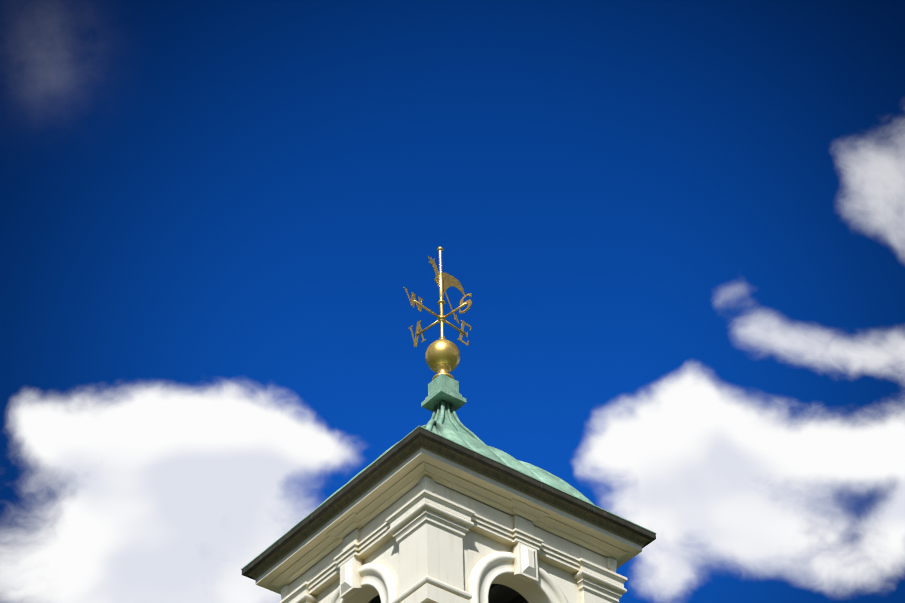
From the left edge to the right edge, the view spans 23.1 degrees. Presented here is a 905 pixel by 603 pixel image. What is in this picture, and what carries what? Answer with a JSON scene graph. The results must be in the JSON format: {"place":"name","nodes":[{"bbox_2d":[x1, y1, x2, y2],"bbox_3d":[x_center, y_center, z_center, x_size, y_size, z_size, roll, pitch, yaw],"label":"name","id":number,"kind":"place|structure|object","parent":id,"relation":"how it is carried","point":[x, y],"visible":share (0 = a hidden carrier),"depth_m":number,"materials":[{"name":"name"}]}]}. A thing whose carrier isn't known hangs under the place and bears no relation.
{"place":"outdoors","nodes":[
{"label":"outdoors","id":0,"kind":"place"},
{"bbox_2d":[254,446,641,602],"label":"tower","id":1,"kind":"structure","parent":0,"point":[421,525],"depth_m":23.47,"materials":[{"name":"beige paint"}]},
{"bbox_2d":[368,584,528,602],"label":"arched openings","id":2,"kind":"object","parent":1,"relation":"attached to","point":[499,593],"visible":0.04,"depth_m":24.28,"materials":[{"name":"black"}]},
{"bbox_2d":[242,427,655,579],"bbox_3d":[-0.058,2.887,24.681,3.220,0.076,3.220,26,-48,-29],"label":"roof eave","id":3,"kind":"object","parent":1,"relation":"on","point":[420,441],"visible":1,"depth_m":23.79,"materials":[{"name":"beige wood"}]},
{"bbox_2d":[241,373,655,569],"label":"roof","id":4,"kind":"structure","parent":3,"relation":"on","point":[444,401],"depth_m":24.52,"materials":[{"name":"green metal"}]},
{"bbox_2d":[403,246,471,380],"bbox_3d":[-0.179,0.127,27.012,0.830,2.164,0.841,-1,-41,-1],"label":"weather vane","id":5,"kind":"object","parent":4,"relation":"on","point":[442,355],"visible":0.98,"depth_m":26.81,"materials":[{"name":"gold metal"}]},
{"bbox_2d":[0,0,904,602],"label":"sky","id":6,"kind":"structure","parent":0,"point":[674,230],"materials":[{"name":"blue"}]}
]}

